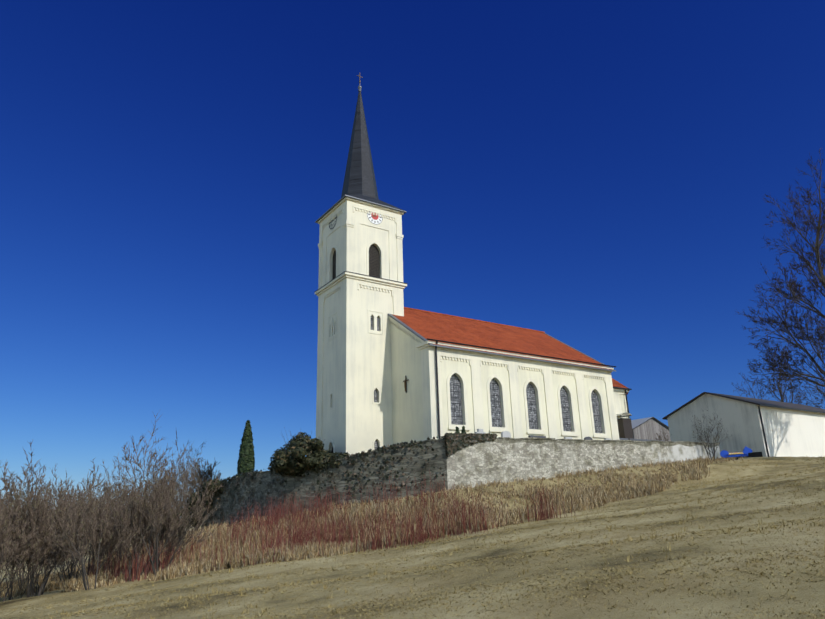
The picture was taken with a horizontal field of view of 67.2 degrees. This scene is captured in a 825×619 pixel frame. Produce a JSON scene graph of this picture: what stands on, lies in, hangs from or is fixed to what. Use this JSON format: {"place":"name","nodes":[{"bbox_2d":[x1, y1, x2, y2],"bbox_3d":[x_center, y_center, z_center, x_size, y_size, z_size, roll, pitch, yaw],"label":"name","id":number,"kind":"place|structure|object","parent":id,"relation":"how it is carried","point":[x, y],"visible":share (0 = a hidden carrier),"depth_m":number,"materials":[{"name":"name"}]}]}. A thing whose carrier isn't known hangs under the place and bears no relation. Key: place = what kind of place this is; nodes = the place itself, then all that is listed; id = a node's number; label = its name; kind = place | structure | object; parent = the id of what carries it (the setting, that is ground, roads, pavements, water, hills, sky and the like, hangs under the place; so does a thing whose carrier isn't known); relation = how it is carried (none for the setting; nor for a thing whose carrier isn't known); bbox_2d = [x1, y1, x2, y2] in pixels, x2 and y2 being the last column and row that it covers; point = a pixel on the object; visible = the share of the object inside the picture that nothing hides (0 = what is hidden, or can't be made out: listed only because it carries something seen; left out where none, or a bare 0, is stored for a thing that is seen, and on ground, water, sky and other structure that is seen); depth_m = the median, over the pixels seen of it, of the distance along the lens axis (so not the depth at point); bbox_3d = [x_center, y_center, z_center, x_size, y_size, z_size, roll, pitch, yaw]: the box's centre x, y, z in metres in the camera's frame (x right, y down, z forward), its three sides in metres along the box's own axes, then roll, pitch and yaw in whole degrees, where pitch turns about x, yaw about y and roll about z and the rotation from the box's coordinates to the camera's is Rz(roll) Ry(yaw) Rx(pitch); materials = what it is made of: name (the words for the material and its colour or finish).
{"place":"outdoors","nodes":[
{"label":"outdoors","id":0,"kind":"place"},
{"bbox_2d":[0,457,824,618],"bbox_3d":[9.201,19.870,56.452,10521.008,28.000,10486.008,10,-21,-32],"label":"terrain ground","id":1,"kind":"structure","parent":0,"point":[721,471],"depth_m":17.29,"materials":[{"name":"brown plant"}]},
{"bbox_2d":[0,489,31,570],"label":"bare shrub","id":2,"kind":"object","parent":1,"relation":"on","point":[16,515],"depth_m":59.33,"materials":[{"name":"brown plant"}]},
{"bbox_2d":[0,486,37,568],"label":"bare shrub","id":3,"kind":"object","parent":1,"relation":"on","point":[8,549],"visible":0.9,"depth_m":35.68,"materials":[{"name":"brown plant"}]},
{"bbox_2d":[8,473,41,578],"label":"bare shrub","id":4,"kind":"object","parent":1,"relation":"on","point":[30,501],"depth_m":85.43,"materials":[{"name":"brown plant"}]},
{"bbox_2d":[0,441,53,573],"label":"shrub","id":5,"kind":"object","parent":1,"relation":"on","point":[29,482],"visible":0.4,"depth_m":72.96,"materials":[{"name":"brown plant"}]},
{"bbox_2d":[0,495,59,601],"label":"bare shrub","id":6,"kind":"object","parent":1,"relation":"on","point":[20,566],"visible":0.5,"depth_m":37.19,"materials":[{"name":"brown plant"}]},
{"bbox_2d":[0,476,69,599],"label":"bare shrub","id":7,"kind":"object","parent":1,"relation":"on","point":[12,563],"visible":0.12,"depth_m":40.85,"materials":[{"name":"brown plant"}]},
{"bbox_2d":[7,493,64,582],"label":"bare shrub","id":8,"kind":"object","parent":1,"relation":"on","point":[41,554],"depth_m":52.01,"materials":[{"name":"brown plant"}]},
{"bbox_2d":[2,488,74,589],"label":"bare shrub","id":9,"kind":"object","parent":1,"relation":"on","point":[21,580],"visible":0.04,"depth_m":46.24,"materials":[{"name":"brown plant"}]},
{"bbox_2d":[0,460,84,596],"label":"bare shrub","id":10,"kind":"object","parent":1,"relation":"on","point":[42,525],"visible":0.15,"depth_m":38.88,"materials":[{"name":"brown plant"}]},
{"bbox_2d":[0,480,91,597],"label":"bare shrub","id":11,"kind":"object","parent":1,"relation":"on","point":[60,513],"visible":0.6,"depth_m":38.39,"materials":[{"name":"brown plant"}]},
{"bbox_2d":[36,478,99,566],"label":"bare shrub","id":12,"kind":"object","parent":1,"relation":"on","point":[67,486],"visible":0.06,"depth_m":78.53,"materials":[{"name":"brown plant"}]},
{"bbox_2d":[23,464,125,578],"bbox_3d":[-30.346,18.647,53.820,5.735,10.232,9.346,-17,-23,39],"label":"bare shrub","id":13,"kind":"object","parent":1,"relation":"on","point":[48,484],"visible":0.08,"depth_m":53.18,"materials":[{"name":"brown plant"}]},
{"bbox_2d":[26,481,123,584],"bbox_3d":[-23.224,15.477,42.659,6.241,7.158,4.278,10,-21,-32],"label":"bare shrub","id":14,"kind":"object","parent":1,"relation":"on","point":[103,541],"visible":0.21,"depth_m":42.80,"materials":[{"name":"brown plant"}]},
{"bbox_2d":[51,502,98,579],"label":"bare shrub","id":15,"kind":"object","parent":1,"relation":"on","point":[62,566],"visible":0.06,"depth_m":50.87,"materials":[{"name":"brown plant"}]},
{"bbox_2d":[51,458,112,568],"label":"shrub","id":16,"kind":"object","parent":1,"relation":"on","point":[93,479],"visible":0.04,"depth_m":83.86,"materials":[{"name":"brown plant"}]},
{"bbox_2d":[37,485,142,589],"bbox_3d":[-19.550,13.672,37.459,4.278,6.373,5.697,-13,-21,31],"label":"bare shrub","id":17,"kind":"object","parent":1,"relation":"on","point":[68,527],"visible":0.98,"depth_m":37.22,"materials":[{"name":"brown plant"}]},
{"bbox_2d":[77,474,129,576],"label":"bare shrub","id":18,"kind":"object","parent":1,"relation":"on","point":[100,510],"visible":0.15,"depth_m":46.65,"materials":[{"name":"brown plant"}]},
{"bbox_2d":[77,478,130,573],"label":"bare shrub","id":19,"kind":"object","parent":1,"relation":"on","point":[107,492],"visible":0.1,"depth_m":51.73,"materials":[{"name":"brown plant"}]},
{"bbox_2d":[90,461,138,554],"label":"bare shrub","id":20,"kind":"object","parent":1,"relation":"on","point":[115,486],"visible":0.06,"depth_m":76.19,"materials":[{"name":"brown plant"}]},
{"bbox_2d":[89,461,153,569],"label":"bare shrub","id":21,"kind":"object","parent":1,"relation":"on","point":[112,520],"visible":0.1,"depth_m":48.18,"materials":[{"name":"brown plant"}]},
{"bbox_2d":[102,459,141,507],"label":"bare shrub","id":22,"kind":"object","parent":1,"relation":"on","point":[119,479],"visible":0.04,"depth_m":97.61,"materials":[{"name":"brown plant"}]},
{"bbox_2d":[94,485,150,572],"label":"bare shrub","id":23,"kind":"object","parent":1,"relation":"on","point":[120,555],"visible":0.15,"depth_m":46.88,"materials":[{"name":"brown plant"}]},
{"bbox_2d":[108,480,154,560],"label":"bare shrub","id":24,"kind":"object","parent":1,"relation":"on","point":[129,518],"depth_m":50.50,"materials":[{"name":"brown plant"}]},
{"bbox_2d":[107,464,190,577],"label":"bare shrub","id":25,"kind":"object","parent":1,"relation":"on","point":[176,526],"visible":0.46,"depth_m":41.52,"materials":[{"name":"brown plant"}]},
{"bbox_2d":[109,473,199,580],"bbox_3d":[-16.912,14.112,40.392,5.860,6.923,3.647,10,-21,-32],"label":"bare shrub","id":26,"kind":"object","parent":1,"relation":"on","point":[139,541],"visible":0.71,"depth_m":39.97,"materials":[{"name":"brown plant"}]},
{"bbox_2d":[92,410,223,575],"bbox_3d":[-16.438,11.946,40.586,7.089,10.747,6.032,13,-23,-38],"label":"bare shrub","id":27,"kind":"object","parent":1,"relation":"on","point":[153,513],"visible":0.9,"depth_m":40.13,"materials":[{"name":"brown plant"}]},
{"bbox_2d":[139,474,176,529],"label":"bare shrub","id":28,"kind":"object","parent":1,"relation":"on","point":[151,493],"visible":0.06,"depth_m":68.03,"materials":[{"name":"brown plant"}]},
{"bbox_2d":[144,447,175,530],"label":"bare shrub","id":29,"kind":"object","parent":1,"relation":"on","point":[161,463],"visible":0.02,"depth_m":87.01,"materials":[{"name":"brown plant"}]},
{"bbox_2d":[123,431,197,541],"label":"bare shrub","id":30,"kind":"object","parent":1,"relation":"on","point":[160,462],"visible":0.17,"depth_m":82.75,"materials":[{"name":"brown plant"}]},
{"bbox_2d":[131,479,200,568],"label":"bare shrub","id":31,"kind":"object","parent":1,"relation":"on","point":[162,542],"visible":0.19,"depth_m":42.80,"materials":[{"name":"brown plant"}]},
{"bbox_2d":[138,449,204,520],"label":"bare shrub","id":32,"kind":"object","parent":1,"relation":"on","point":[167,484],"visible":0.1,"depth_m":76.43,"materials":[{"name":"brown plant"}]},
{"bbox_2d":[148,447,220,506],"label":"bare shrub","id":33,"kind":"object","parent":1,"relation":"on","point":[179,476],"visible":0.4,"depth_m":66.28,"materials":[{"name":"brown plant"}]},
{"bbox_2d":[167,441,217,528],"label":"bare shrub","id":34,"kind":"object","parent":1,"relation":"on","point":[190,473],"visible":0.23,"depth_m":77.16,"materials":[{"name":"brown plant"}]},
{"bbox_2d":[185,452,226,527],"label":"shrub","id":35,"kind":"object","parent":1,"relation":"on","point":[210,470],"visible":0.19,"depth_m":79.30,"materials":[{"name":"brown plant"}]},
{"bbox_2d":[87,470,574,582],"bbox_3d":[-6.197,14.269,41.804,34.519,7.697,15.104,-10,-20,24],"label":"red dogwood shrub","id":36,"kind":"object","parent":1,"relation":"on","point":[308,536],"visible":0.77,"depth_m":38.65,"materials":[{"name":"red plant"}]},
{"bbox_2d":[0,456,746,597],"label":"tall dry grass","id":37,"kind":"structure","parent":1,"relation":"on","point":[587,497],"depth_m":42.99,"materials":[{"name":"beige plant"}]},
{"bbox_2d":[0,476,824,618],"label":"grassy hillside","id":38,"kind":"structure","parent":1,"relation":"on","point":[539,551],"depth_m":16.54,"materials":[{"name":"beige plant"}]},
{"bbox_2d":[41,456,824,618],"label":"rough grass tufts","id":39,"kind":"object","parent":1,"relation":"on","point":[607,527],"visible":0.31,"depth_m":24.78,"materials":[{"name":"plant"}]},
{"bbox_2d":[201,437,720,529],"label":"churchyard wall","id":40,"kind":"structure","parent":1,"relation":"on","point":[502,459],"depth_m":52.18,"materials":[{"name":"stone"}]},
{"bbox_2d":[203,433,497,525],"bbox_3d":[-8.305,15.478,54.444,31.980,7.170,5.420,-10,-20,24],"label":"ivy on wall","id":41,"kind":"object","parent":40,"relation":"attached to","point":[454,443],"visible":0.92,"depth_m":49.99,"materials":[{"name":"green plant"}]},
{"bbox_2d":[631,417,670,440],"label":"shed","id":42,"kind":"structure","parent":1,"relation":"on","point":[646,428],"depth_m":91.18,"materials":[{"name":"grey wood"}]},
{"bbox_2d":[692,410,731,458],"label":"bare shrub","id":43,"kind":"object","parent":1,"relation":"on","point":[708,441],"depth_m":65.53,"materials":[{"name":"brown plant"}]},
{"bbox_2d":[720,446,752,457],"bbox_3d":[32.109,14.211,61.595,2.921,1.270,0.800,-11,-20,26],"label":"playground rocker","id":44,"kind":"object","parent":1,"relation":"on","point":[726,454],"visible":1,"depth_m":61.38,"materials":[{"name":"blue plastic"}]},
{"bbox_2d":[662,392,824,457],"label":"barn","id":45,"kind":"structure","parent":1,"relation":"on","point":[763,428],"depth_m":73.35,"materials":[{"name":"white plaster"},{"name":"dark metal"}]},
{"bbox_2d":[731,371,780,399],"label":"tree","id":46,"kind":"object","parent":1,"relation":"on","point":[739,390],"visible":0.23,"depth_m":111.93,"materials":[{"name":"brown plant"}]},
{"bbox_2d":[735,148,824,397],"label":"tree","id":47,"kind":"object","parent":1,"relation":"on","point":[794,297],"visible":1,"depth_m":66.22,"materials":[{"name":"brown plant"}]},
{"bbox_2d":[747,331,824,407],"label":"tree","id":48,"kind":"object","parent":1,"relation":"on","point":[779,387],"visible":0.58,"depth_m":96.76,"materials":[{"name":"brown plant"}]},
{"bbox_2d":[793,362,824,407],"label":"tree","id":49,"kind":"object","parent":1,"relation":"on","point":[821,391],"visible":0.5,"depth_m":101.67,"materials":[{"name":"brown plant"}]},
{"bbox_2d":[0,0,824,507],"label":"sky","id":50,"kind":"structure","parent":0,"point":[594,176],"materials":[{"name":"blue"}]},
{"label":"churchyard ground","id":51,"kind":"structure","parent":0,"visible":0},
{"bbox_2d":[237,420,254,476],"bbox_3d":[-16.192,14.148,60.577,1.804,6.781,1.793,10,-21,-32],"label":"columnar thuja","id":52,"kind":"object","parent":51,"relation":"on","point":[246,461],"visible":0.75,"depth_m":60.16,"materials":[{"name":"green plant"}]},
{"bbox_2d":[174,427,349,527],"bbox_3d":[-15.236,15.896,57.345,23.852,8.256,5.093,-15,-22,36],"label":"dark bush","id":53,"kind":"object","parent":51,"relation":"on","point":[301,447],"visible":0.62,"depth_m":52.60,"materials":[{"name":"green plant"}]},
{"bbox_2d":[314,197,407,455],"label":"church tower","id":54,"kind":"structure","parent":51,"relation":"on","point":[361,287],"depth_m":59.69,"materials":[{"name":"white paint"}]},
{"bbox_2d":[329,211,382,228],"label":"church clocks","id":55,"kind":"object","parent":54,"relation":"attached to","point":[374,219],"visible":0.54,"depth_m":62.99,"materials":[{"name":"white"}]},
{"bbox_2d":[315,73,406,222],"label":"church spire","id":56,"kind":"structure","parent":54,"relation":"on","point":[359,183],"depth_m":66.23,"materials":[{"name":"grey metal"}]},
{"bbox_2d":[388,316,619,443],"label":"church nave","id":57,"kind":"structure","parent":51,"relation":"on","point":[449,390],"depth_m":57.73,"materials":[{"name":"white paint"}]},
{"bbox_2d":[403,376,408,392],"bbox_3d":[-0.642,6.785,56.460,0.200,1.550,0.840,10,-21,-32],"label":"crucifix","id":58,"kind":"object","parent":57,"relation":"attached to","point":[405,383],"visible":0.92,"depth_m":56.40,"materials":[{"name":"brown metal"}]},
{"bbox_2d":[388,307,615,371],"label":"roof","id":59,"kind":"structure","parent":57,"relation":"on","point":[423,325],"depth_m":64.71,"materials":[{"name":"tile"}]},
{"bbox_2d":[455,426,673,441],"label":"gravestones","id":60,"kind":"object","parent":51,"relation":"on","point":[503,433],"visible":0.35,"depth_m":53.17,"materials":[{"name":"stone"}]},
{"bbox_2d":[616,412,633,438],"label":"metal shed","id":61,"kind":"object","parent":51,"relation":"on","point":[625,427],"visible":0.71,"depth_m":69.08,"materials":[{"name":"brown"}]},
{"bbox_2d":[612,378,664,440],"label":"church choir","id":62,"kind":"structure","parent":51,"relation":"on","point":[620,391],"depth_m":71.82,"materials":[{"name":"white paint"}]},
{"bbox_2d":[654,429,669,440],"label":"shrub","id":63,"kind":"object","parent":51,"relation":"on","point":[667,435],"visible":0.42,"depth_m":69.84,"materials":[{"name":"brown plant"}]}
]}

